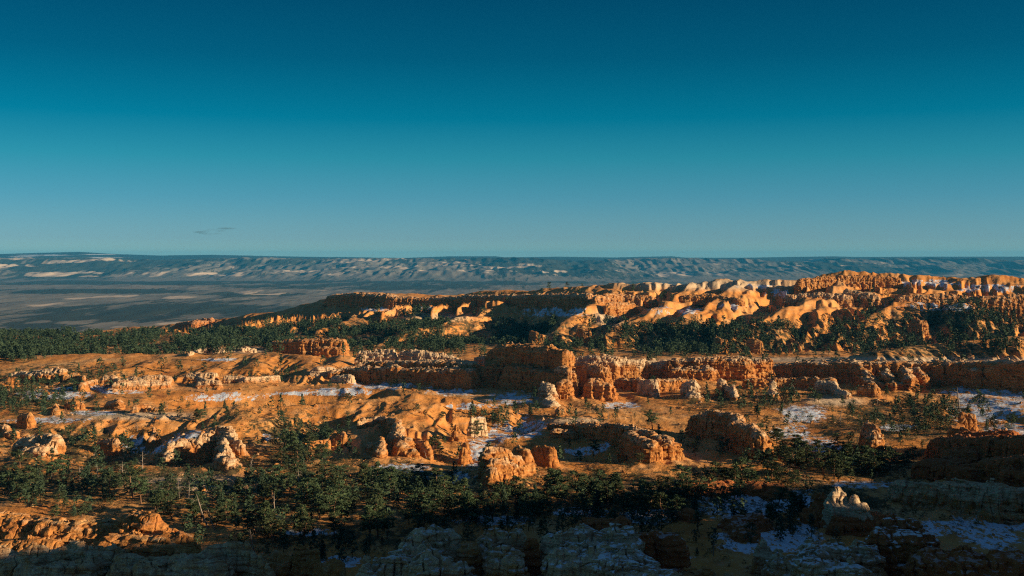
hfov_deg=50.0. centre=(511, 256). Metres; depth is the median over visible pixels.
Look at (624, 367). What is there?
rock wall
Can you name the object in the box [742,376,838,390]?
rock wall
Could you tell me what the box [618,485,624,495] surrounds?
pine tree
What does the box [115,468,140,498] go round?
pine tree
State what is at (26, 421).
outcrop
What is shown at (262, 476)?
fir tree
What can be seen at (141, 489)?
pine tree
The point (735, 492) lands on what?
pine tree
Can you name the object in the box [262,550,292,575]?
boulder
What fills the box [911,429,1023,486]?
rock wall
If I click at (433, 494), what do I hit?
pine tree
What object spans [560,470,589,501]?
pine tree
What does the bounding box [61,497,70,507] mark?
pine tree
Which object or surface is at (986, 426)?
fir tree
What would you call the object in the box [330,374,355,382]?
outcrop
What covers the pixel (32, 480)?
pine tree
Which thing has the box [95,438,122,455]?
boulder
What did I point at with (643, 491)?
pine tree
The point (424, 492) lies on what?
pine tree
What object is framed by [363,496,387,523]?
pine tree
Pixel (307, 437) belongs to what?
pine tree
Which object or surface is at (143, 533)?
rock formation
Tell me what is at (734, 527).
outcrop
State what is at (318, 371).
outcrop
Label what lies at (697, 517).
pine tree
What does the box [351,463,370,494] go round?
pine tree
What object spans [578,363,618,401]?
buttress
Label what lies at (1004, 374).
rock wall
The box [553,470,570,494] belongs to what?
pine tree
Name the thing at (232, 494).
pine tree
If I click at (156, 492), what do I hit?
pine tree
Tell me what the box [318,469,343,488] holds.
pine tree
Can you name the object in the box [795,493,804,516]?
fir tree
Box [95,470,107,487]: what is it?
pine tree
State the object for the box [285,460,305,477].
pine tree
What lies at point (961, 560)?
outcrop
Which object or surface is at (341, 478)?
pine tree
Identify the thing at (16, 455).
pine tree
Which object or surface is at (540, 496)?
pine tree
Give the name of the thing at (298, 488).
pine tree
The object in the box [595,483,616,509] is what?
pine tree
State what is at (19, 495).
pine tree
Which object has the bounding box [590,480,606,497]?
pine tree
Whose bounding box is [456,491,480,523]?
pine tree
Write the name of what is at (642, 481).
pine tree
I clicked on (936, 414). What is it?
pine tree
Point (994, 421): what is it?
pine tree
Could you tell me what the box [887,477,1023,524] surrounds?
rock wall
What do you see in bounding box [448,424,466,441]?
hoodoo
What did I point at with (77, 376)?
outcrop
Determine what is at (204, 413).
pine tree
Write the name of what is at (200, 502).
pine tree
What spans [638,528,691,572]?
outcrop
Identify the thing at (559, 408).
hoodoo
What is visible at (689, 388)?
hoodoo
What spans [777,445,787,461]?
pine tree
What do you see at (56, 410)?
hoodoo
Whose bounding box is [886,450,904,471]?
pine tree
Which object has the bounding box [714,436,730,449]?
pine tree
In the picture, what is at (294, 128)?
sky
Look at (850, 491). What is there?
hoodoos
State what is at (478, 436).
rubble
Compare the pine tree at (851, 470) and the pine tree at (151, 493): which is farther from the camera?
the pine tree at (851, 470)
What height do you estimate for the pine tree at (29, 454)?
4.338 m
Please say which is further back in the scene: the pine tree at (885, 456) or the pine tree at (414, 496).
the pine tree at (885, 456)
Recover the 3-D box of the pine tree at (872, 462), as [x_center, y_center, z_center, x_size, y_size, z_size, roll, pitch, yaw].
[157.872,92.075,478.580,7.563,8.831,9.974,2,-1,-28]
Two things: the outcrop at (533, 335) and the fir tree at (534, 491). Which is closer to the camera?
the fir tree at (534, 491)
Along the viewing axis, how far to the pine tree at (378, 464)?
456.28 m
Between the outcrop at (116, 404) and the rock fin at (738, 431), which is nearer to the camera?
the rock fin at (738, 431)
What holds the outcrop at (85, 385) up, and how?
on the terrain
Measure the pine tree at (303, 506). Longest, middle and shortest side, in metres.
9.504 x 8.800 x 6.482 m
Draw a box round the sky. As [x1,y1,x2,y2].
[0,0,1023,257]
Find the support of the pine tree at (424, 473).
on the terrain
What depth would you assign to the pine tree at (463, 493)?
403.81 m
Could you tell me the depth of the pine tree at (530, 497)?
402.84 m
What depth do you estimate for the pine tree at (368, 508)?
368.94 m
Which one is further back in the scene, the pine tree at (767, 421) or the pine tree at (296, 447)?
the pine tree at (767, 421)
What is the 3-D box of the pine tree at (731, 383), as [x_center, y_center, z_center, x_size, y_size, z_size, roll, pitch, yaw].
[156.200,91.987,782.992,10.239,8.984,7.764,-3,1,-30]
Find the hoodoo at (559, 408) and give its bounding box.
[554,406,566,416]
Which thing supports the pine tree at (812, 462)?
on the terrain
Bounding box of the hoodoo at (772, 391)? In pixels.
[765,380,781,398]
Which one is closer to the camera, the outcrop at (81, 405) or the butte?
the outcrop at (81, 405)
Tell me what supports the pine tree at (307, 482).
on the terrain
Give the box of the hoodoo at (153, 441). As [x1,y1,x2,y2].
[145,427,162,448]
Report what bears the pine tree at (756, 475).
on the terrain
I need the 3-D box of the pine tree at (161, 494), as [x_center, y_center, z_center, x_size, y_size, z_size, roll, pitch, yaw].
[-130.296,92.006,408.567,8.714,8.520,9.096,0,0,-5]
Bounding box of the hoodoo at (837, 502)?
[822,486,873,528]
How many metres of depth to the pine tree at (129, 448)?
549.47 m
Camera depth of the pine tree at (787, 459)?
494.45 m
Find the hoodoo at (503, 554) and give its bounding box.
[476,528,529,575]
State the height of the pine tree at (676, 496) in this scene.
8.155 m
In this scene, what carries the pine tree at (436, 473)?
on the terrain
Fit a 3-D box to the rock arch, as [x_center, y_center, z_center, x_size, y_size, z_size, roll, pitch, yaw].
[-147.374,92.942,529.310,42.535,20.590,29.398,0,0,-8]
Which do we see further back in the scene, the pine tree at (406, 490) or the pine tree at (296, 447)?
the pine tree at (296, 447)
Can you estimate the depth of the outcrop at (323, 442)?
541.93 m
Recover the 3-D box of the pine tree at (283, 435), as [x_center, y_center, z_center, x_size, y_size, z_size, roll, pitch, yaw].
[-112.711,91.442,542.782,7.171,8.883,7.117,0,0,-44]
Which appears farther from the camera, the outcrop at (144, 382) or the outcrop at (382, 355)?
the outcrop at (382, 355)
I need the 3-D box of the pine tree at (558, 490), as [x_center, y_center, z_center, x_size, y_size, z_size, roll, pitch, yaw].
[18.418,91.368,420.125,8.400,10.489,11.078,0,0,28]
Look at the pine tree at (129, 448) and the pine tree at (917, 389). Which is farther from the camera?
the pine tree at (917, 389)
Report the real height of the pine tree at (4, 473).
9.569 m
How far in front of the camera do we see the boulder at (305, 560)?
311.90 m
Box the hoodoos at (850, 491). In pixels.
[0,362,1023,568]
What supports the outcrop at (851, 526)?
on the terrain
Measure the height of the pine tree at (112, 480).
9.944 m
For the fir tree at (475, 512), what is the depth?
396.52 m
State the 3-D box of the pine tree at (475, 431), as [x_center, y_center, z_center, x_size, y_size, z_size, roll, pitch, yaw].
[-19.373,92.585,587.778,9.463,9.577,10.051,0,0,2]
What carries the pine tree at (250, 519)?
on the terrain
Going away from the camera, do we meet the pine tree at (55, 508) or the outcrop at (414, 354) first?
the pine tree at (55, 508)
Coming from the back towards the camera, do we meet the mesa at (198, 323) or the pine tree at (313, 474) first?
the mesa at (198, 323)
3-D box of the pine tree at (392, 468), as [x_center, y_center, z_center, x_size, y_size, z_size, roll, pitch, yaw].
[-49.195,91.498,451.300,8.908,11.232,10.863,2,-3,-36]
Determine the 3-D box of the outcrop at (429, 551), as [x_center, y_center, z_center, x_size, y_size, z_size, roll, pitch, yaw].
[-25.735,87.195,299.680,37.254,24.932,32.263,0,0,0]
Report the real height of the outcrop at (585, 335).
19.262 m
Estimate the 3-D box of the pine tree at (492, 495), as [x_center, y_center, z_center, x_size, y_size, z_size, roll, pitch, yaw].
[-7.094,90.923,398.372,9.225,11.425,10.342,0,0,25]
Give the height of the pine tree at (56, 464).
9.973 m
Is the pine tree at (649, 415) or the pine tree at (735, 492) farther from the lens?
the pine tree at (649, 415)
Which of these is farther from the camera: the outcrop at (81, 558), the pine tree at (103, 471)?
the pine tree at (103, 471)
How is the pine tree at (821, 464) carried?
on the terrain
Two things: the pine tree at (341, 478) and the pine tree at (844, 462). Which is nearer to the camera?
the pine tree at (341, 478)
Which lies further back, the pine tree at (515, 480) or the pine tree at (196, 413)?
the pine tree at (196, 413)
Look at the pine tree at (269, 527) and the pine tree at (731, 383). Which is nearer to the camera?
the pine tree at (269, 527)
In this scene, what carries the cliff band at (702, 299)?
on the terrain
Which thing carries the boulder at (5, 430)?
on the terrain
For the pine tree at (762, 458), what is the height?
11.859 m
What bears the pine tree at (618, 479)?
on the terrain
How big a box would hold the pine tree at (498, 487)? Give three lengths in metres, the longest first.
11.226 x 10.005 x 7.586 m
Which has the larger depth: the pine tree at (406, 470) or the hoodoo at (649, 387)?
the hoodoo at (649, 387)
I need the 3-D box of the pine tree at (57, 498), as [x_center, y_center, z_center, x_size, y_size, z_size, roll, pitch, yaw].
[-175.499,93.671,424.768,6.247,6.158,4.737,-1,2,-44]
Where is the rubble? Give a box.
[0,284,1021,575]
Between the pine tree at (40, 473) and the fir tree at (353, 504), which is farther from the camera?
the pine tree at (40, 473)
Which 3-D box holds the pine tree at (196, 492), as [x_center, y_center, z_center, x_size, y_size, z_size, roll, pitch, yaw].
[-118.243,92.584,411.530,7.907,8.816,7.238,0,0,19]
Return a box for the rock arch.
[162,425,249,466]
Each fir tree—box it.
[34,466,46,494]
[67,476,76,493]
[70,503,76,515]
[83,461,90,480]
[98,477,110,501]
[214,482,224,510]
[229,495,240,519]
[257,468,267,491]
[299,456,307,479]
[319,539,326,561]
[349,493,357,512]
[470,500,481,522]
[477,482,486,506]
[499,487,509,511]
[528,403,532,414]
[531,483,536,495]
[591,488,603,517]
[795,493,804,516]
[984,419,988,430]
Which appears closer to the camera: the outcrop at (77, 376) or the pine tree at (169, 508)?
the pine tree at (169, 508)
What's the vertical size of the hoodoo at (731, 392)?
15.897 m
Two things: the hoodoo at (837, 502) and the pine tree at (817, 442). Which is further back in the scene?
the pine tree at (817, 442)
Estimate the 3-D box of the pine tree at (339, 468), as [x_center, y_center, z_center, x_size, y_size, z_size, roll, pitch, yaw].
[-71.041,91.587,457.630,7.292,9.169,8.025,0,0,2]
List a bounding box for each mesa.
[173,317,214,330]
[268,337,349,357]
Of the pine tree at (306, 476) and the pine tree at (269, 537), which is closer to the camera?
the pine tree at (269, 537)
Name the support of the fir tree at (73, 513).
on the terrain
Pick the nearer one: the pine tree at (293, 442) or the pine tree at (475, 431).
the pine tree at (293, 442)
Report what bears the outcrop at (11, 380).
on the terrain
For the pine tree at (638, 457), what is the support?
on the terrain
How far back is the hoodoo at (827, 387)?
760.57 m
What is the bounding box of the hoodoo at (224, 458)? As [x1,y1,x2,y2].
[211,437,241,470]
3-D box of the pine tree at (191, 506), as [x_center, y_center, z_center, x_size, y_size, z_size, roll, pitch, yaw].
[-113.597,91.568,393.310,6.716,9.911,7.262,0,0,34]
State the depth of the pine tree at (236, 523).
383.42 m
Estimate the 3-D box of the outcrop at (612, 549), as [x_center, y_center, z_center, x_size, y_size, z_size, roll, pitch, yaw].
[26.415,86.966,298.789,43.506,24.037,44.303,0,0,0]
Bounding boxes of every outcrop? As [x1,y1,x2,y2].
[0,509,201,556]
[0,540,275,575]
[1,377,19,387]
[16,412,35,428]
[61,373,85,382]
[64,400,84,409]
[78,379,99,391]
[100,374,173,390]
[103,399,125,409]
[130,404,164,412]
[182,372,222,387]
[222,375,280,383]
[308,439,331,451]
[309,366,335,377]
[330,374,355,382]
[354,349,397,364]
[355,524,475,575]
[398,349,461,360]
[454,542,482,575]
[466,416,487,436]
[473,355,485,365]
[523,537,541,575]
[528,330,543,342]
[538,523,681,575]
[572,516,631,531]
[575,328,591,342]
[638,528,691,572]
[669,478,789,500]
[677,508,699,523]
[711,337,729,352]
[716,512,773,543]
[746,337,762,353]
[761,536,887,575]
[799,491,888,536]
[856,383,881,398]
[863,513,940,575]
[901,545,1023,575]
[907,317,931,340]
[947,423,969,436]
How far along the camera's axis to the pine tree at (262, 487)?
434.68 m
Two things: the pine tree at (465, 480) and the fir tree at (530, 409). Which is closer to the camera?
the pine tree at (465, 480)
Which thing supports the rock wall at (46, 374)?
on the terrain
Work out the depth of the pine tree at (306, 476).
441.76 m
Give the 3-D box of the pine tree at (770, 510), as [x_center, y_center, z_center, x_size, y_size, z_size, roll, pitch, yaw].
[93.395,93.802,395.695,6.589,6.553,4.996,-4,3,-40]
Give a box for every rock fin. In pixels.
[356,415,420,458]
[546,420,684,463]
[685,409,775,460]
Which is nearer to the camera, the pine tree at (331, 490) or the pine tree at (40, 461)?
the pine tree at (331, 490)
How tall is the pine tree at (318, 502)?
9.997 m
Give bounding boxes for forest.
[0,282,1023,560]
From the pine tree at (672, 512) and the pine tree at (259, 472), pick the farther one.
the pine tree at (259, 472)
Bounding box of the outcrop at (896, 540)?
[863,513,940,575]
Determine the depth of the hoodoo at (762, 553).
330.67 m
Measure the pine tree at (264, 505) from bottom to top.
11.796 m
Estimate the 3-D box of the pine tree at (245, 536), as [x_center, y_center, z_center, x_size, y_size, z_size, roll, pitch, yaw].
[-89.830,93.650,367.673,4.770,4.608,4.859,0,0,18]
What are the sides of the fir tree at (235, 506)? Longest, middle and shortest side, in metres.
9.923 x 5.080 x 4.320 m
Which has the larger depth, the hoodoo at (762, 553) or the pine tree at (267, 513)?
the pine tree at (267, 513)
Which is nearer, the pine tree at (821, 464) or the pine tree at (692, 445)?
the pine tree at (821, 464)
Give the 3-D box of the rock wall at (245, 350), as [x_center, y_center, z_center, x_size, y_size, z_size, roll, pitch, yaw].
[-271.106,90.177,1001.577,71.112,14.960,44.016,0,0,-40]
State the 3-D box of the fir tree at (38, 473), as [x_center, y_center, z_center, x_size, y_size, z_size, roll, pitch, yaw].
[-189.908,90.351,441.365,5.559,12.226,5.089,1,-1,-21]
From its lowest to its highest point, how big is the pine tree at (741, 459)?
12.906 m
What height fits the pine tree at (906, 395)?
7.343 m
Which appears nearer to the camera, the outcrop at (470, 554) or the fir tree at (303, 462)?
the outcrop at (470, 554)
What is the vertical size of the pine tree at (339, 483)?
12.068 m
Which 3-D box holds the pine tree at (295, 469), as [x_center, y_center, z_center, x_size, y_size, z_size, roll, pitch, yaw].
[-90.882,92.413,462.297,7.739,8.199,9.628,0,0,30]
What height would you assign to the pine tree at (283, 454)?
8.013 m
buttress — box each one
[537,381,560,407]
[551,365,579,399]
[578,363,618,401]
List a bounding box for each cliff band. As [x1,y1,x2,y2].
[323,292,398,307]
[383,292,593,311]
[589,292,658,317]
[680,293,745,305]
[780,288,883,313]
[793,275,902,294]
[893,293,1023,322]
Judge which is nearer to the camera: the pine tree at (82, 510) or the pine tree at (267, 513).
the pine tree at (267, 513)
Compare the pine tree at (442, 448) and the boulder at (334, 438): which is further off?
the boulder at (334, 438)
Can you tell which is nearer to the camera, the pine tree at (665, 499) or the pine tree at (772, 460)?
the pine tree at (665, 499)
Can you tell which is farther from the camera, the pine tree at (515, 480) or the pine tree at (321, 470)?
the pine tree at (321, 470)
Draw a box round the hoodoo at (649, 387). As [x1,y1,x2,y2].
[636,379,659,397]
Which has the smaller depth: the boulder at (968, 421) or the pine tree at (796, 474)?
the pine tree at (796, 474)
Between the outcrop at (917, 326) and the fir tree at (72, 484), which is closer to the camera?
the fir tree at (72, 484)
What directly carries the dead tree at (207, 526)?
on the terrain
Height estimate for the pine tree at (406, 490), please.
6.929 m
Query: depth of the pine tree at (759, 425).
586.41 m
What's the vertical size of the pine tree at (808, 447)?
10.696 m
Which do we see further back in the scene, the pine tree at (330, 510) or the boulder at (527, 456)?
the boulder at (527, 456)
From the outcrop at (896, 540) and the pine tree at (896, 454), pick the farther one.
the pine tree at (896, 454)
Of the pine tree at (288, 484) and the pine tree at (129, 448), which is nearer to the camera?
the pine tree at (288, 484)
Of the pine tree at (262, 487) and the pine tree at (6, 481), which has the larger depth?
the pine tree at (6, 481)
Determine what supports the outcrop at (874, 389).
on the terrain
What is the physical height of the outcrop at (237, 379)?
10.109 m
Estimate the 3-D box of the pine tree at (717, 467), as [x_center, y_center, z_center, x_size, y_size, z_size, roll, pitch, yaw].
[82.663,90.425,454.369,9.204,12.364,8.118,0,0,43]
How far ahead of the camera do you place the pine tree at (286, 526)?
373.65 m
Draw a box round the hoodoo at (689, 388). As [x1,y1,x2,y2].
[680,379,703,398]
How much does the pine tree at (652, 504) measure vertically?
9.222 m
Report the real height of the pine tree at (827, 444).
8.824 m
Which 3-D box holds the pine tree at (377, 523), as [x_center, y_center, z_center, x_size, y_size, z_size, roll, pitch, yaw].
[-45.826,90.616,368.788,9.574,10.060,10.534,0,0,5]
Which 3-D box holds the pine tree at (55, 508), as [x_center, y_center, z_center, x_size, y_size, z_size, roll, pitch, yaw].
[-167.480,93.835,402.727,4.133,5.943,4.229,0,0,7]
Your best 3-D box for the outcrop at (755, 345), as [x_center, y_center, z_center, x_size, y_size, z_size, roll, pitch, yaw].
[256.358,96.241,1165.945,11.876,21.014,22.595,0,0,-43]
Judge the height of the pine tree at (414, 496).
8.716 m
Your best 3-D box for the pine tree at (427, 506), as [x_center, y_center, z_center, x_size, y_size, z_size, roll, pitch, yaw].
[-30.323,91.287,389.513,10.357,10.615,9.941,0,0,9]
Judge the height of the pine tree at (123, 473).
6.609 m
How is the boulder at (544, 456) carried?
on the terrain
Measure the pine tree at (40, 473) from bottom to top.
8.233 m
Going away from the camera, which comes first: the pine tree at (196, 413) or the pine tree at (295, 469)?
the pine tree at (295, 469)
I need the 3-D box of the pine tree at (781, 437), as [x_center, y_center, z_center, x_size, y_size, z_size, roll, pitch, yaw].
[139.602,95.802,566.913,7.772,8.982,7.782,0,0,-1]
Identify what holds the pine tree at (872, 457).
on the terrain
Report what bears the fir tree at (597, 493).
on the terrain
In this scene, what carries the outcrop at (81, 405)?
on the terrain
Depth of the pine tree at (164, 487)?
431.52 m
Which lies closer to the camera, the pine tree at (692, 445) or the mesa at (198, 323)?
the pine tree at (692, 445)
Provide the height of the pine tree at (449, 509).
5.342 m
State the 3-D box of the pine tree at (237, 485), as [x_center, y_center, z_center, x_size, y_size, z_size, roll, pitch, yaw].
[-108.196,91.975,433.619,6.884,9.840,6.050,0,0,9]
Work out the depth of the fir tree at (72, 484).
445.09 m
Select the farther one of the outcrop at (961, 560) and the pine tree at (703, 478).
the pine tree at (703, 478)
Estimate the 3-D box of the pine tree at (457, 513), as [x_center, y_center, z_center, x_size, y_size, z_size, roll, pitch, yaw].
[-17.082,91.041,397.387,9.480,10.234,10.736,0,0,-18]
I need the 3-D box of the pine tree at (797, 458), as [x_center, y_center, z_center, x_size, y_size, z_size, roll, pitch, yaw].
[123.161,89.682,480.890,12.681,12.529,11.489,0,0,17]
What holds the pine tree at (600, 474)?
on the terrain
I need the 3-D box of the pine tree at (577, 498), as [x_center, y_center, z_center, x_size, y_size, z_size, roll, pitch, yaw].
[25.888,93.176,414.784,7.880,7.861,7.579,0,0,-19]
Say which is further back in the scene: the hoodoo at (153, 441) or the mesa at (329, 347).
the mesa at (329, 347)
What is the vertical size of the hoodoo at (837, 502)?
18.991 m
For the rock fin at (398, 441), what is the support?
on the terrain
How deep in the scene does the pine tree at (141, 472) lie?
462.12 m
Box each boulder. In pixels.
[0,423,19,439]
[10,433,65,459]
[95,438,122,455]
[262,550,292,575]
[290,544,320,575]
[312,557,345,575]
[329,431,347,447]
[364,436,389,458]
[413,438,433,460]
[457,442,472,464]
[477,446,527,489]
[511,445,536,473]
[530,445,558,468]
[857,420,884,459]
[957,412,978,431]
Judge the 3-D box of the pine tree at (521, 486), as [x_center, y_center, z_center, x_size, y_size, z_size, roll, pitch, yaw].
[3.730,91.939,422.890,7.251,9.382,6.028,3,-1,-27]
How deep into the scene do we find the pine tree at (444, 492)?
410.93 m
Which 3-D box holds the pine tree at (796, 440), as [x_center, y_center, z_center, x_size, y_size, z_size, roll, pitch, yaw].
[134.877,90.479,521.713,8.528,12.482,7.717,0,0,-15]
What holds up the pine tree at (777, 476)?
on the terrain
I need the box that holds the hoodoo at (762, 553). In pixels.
[749,539,772,575]
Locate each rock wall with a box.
[7,366,67,383]
[187,347,256,355]
[327,358,481,389]
[574,353,667,379]
[613,377,687,392]
[663,355,775,381]
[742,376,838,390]
[772,357,1023,393]
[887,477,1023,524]
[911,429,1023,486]
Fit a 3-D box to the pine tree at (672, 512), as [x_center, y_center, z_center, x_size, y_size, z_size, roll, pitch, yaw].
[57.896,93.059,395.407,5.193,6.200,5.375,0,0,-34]
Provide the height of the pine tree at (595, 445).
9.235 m
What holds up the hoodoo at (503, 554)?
on the terrain
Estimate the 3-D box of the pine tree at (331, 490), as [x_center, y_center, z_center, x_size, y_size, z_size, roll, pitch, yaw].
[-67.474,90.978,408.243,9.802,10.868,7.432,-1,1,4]
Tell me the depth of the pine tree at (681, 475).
449.84 m
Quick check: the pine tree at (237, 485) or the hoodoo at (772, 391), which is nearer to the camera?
the pine tree at (237, 485)
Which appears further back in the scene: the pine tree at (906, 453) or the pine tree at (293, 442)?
the pine tree at (293, 442)
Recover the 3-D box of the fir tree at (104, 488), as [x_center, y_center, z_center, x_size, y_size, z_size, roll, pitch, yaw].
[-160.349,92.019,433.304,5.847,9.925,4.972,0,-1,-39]
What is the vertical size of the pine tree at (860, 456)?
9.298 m
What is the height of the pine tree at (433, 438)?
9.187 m
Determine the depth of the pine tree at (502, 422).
638.95 m
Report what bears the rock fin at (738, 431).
on the terrain
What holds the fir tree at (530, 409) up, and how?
on the terrain
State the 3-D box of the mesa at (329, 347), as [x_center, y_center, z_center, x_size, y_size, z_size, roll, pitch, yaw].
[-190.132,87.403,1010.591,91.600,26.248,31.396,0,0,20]
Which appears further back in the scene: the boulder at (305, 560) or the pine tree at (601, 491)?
the pine tree at (601, 491)
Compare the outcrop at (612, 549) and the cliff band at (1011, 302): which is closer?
the outcrop at (612, 549)
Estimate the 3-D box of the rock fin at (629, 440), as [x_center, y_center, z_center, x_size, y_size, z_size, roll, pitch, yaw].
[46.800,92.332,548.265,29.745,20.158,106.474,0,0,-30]
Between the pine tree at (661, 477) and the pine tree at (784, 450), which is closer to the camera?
the pine tree at (661, 477)
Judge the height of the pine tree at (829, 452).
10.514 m
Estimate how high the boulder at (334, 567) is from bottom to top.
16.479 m
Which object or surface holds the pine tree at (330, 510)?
on the terrain
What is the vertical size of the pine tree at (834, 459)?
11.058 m
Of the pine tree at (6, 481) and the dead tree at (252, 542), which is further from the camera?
the pine tree at (6, 481)
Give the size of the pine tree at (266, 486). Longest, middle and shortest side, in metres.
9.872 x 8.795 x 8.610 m
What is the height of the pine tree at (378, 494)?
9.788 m
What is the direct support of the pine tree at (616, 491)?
on the terrain
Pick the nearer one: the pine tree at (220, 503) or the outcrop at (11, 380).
the pine tree at (220, 503)
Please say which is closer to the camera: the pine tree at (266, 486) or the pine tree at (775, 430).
the pine tree at (266, 486)
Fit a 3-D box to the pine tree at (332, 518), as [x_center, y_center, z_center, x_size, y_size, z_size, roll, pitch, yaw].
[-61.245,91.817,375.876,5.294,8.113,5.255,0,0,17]
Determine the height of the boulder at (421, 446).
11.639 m
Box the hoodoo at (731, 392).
[714,378,738,400]
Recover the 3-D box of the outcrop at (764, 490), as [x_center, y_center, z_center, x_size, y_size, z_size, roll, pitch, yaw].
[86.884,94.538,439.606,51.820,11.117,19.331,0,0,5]
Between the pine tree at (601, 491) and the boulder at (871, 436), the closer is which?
the pine tree at (601, 491)
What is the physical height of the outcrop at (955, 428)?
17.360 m
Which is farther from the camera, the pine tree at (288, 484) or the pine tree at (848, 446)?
the pine tree at (848, 446)
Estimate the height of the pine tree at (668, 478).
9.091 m
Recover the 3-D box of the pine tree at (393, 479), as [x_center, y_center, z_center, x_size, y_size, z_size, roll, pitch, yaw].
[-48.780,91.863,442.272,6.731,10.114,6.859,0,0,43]
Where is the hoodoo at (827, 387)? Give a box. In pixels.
[813,380,851,398]
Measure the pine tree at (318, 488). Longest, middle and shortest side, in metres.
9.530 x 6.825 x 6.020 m
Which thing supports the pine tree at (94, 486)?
on the terrain
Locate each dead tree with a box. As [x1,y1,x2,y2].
[191,494,209,527]
[249,531,257,551]
[954,390,961,409]
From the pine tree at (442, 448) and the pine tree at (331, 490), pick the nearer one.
the pine tree at (331, 490)
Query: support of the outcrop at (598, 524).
on the terrain
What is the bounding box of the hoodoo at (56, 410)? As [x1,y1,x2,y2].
[50,403,62,414]
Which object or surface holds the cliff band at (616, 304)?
on the terrain
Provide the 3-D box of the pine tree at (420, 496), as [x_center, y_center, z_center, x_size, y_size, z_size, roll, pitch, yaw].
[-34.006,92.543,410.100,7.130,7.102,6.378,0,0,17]
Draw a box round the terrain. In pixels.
[0,270,1023,575]
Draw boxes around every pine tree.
[0,470,20,491]
[0,472,18,493]
[10,449,26,467]
[12,483,31,502]
[14,465,42,478]
[15,472,47,498]
[26,453,34,461]
[32,470,45,482]
[33,455,44,465]
[45,458,65,479]
[47,453,70,477]
[49,504,61,517]
[51,491,65,504]
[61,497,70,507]
[77,503,90,517]
[87,482,99,494]
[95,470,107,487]
[96,470,121,492]
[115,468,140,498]
[118,472,129,487]
[124,441,137,457]
[126,460,137,468]
[129,477,149,503]
[135,467,150,479]
[137,476,152,495]
[142,490,157,508]
[148,490,171,512]
[149,492,172,511]
[156,479,180,496]
[159,495,182,519]
[183,498,203,524]
[186,491,205,507]
[192,408,200,422]
[194,495,208,522]
[196,409,206,420]
[205,507,219,523]
[207,480,227,499]
[208,510,226,526]
[216,498,236,522]
[216,500,231,508]
[224,492,240,507]
[229,477,244,497]
[230,517,241,530]
[233,505,262,532]
[237,529,249,541]
[252,515,284,543]
[253,501,276,534]
[254,467,268,482]
[259,483,267,498]
[259,511,275,535]
[263,483,281,503]
[263,522,279,541]
[265,465,288,487]
[273,447,290,463]
[274,474,295,494]
[276,433,288,449]
[276,505,289,519]
[277,522,288,530]
[283,430,298,449]
[284,444,310,466]
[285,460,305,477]
[286,467,306,484]
[288,476,321,504]
[289,503,310,519]
[292,508,311,537]
[295,482,307,496]
[296,516,316,540]
[299,475,313,488]
[301,471,321,483]
[303,431,317,450]
[309,493,326,519]
[311,444,332,461]
[312,487,325,503]
[313,461,334,476]
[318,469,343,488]
[318,487,342,514]
[318,492,351,516]
[324,480,351,506]
[326,513,339,535]
[330,496,358,522]
[331,476,349,489]
[333,465,348,477]
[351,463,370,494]
[358,505,379,537]
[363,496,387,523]
[363,511,388,538]
[364,482,384,501]
[364,488,386,507]
[367,461,383,487]
[376,500,385,512]
[377,511,397,538]
[381,466,404,490]
[381,472,398,488]
[397,468,412,483]
[401,486,411,495]
[401,508,416,524]
[403,494,425,515]
[408,463,428,478]
[411,486,436,501]
[412,499,439,526]
[415,495,430,510]
[420,471,430,483]
[423,492,445,515]
[427,434,441,449]
[429,467,449,487]
[431,476,454,496]
[433,488,451,509]
[435,442,443,456]
[442,504,454,516]
[449,490,478,516]
[452,485,462,507]
[452,494,477,520]
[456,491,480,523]
[457,477,471,491]
[467,420,483,437]
[478,492,506,520]
[488,481,513,501]
[497,417,507,428]
[502,475,529,502]
[515,483,526,505]
[518,493,545,518]
[532,493,548,509]
[536,468,557,495]
[546,488,551,500]
[549,482,569,506]
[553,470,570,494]
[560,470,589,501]
[572,493,588,509]
[588,438,602,456]
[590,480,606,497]
[590,489,607,505]
[591,468,606,480]
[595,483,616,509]
[610,472,622,491]
[612,482,620,492]
[613,476,624,494]
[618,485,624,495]
[626,483,657,516]
[630,479,661,506]
[635,452,645,463]
[642,409,659,428]
[642,491,664,513]
[652,475,665,488]
[652,492,667,513]
[656,476,681,491]
[658,484,677,499]
[661,494,669,509]
[665,507,679,520]
[668,494,685,513]
[670,464,691,480]
[677,475,699,497]
[683,482,694,497]
[689,442,699,455]
[691,510,703,530]
[692,476,716,497]
[699,460,722,479]
[713,485,730,507]
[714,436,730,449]
[714,467,730,480]
[726,379,736,385]
[726,456,757,483]
[726,483,746,497]
[728,464,743,483]
[746,473,759,480]
[750,405,760,416]
[757,423,765,430]
[758,449,777,468]
[761,457,782,477]
[763,416,772,426]
[764,504,778,521]
[764,508,777,524]
[770,465,789,482]
[771,428,782,444]
[773,487,790,504]
[775,433,789,446]
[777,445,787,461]
[779,446,807,469]
[781,451,793,467]
[787,491,799,512]
[788,469,802,484]
[789,434,805,450]
[789,452,805,474]
[798,444,815,465]
[806,453,830,476]
[807,457,816,469]
[813,439,825,459]
[820,447,837,468]
[821,442,838,451]
[825,454,842,478]
[830,433,842,446]
[831,455,856,477]
[832,469,843,482]
[837,443,853,461]
[846,465,856,476]
[847,469,854,482]
[853,454,870,474]
[857,445,869,464]
[865,448,882,460]
[865,457,885,476]
[866,455,885,473]
[879,452,894,472]
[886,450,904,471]
[901,393,911,402]
[901,450,910,466]
[909,384,925,397]
[932,411,942,422]
[973,389,982,401]
[990,417,998,424]
[1007,415,1017,426]
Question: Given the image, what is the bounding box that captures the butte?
[479,342,575,392]
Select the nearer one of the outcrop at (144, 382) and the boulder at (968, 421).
the boulder at (968, 421)

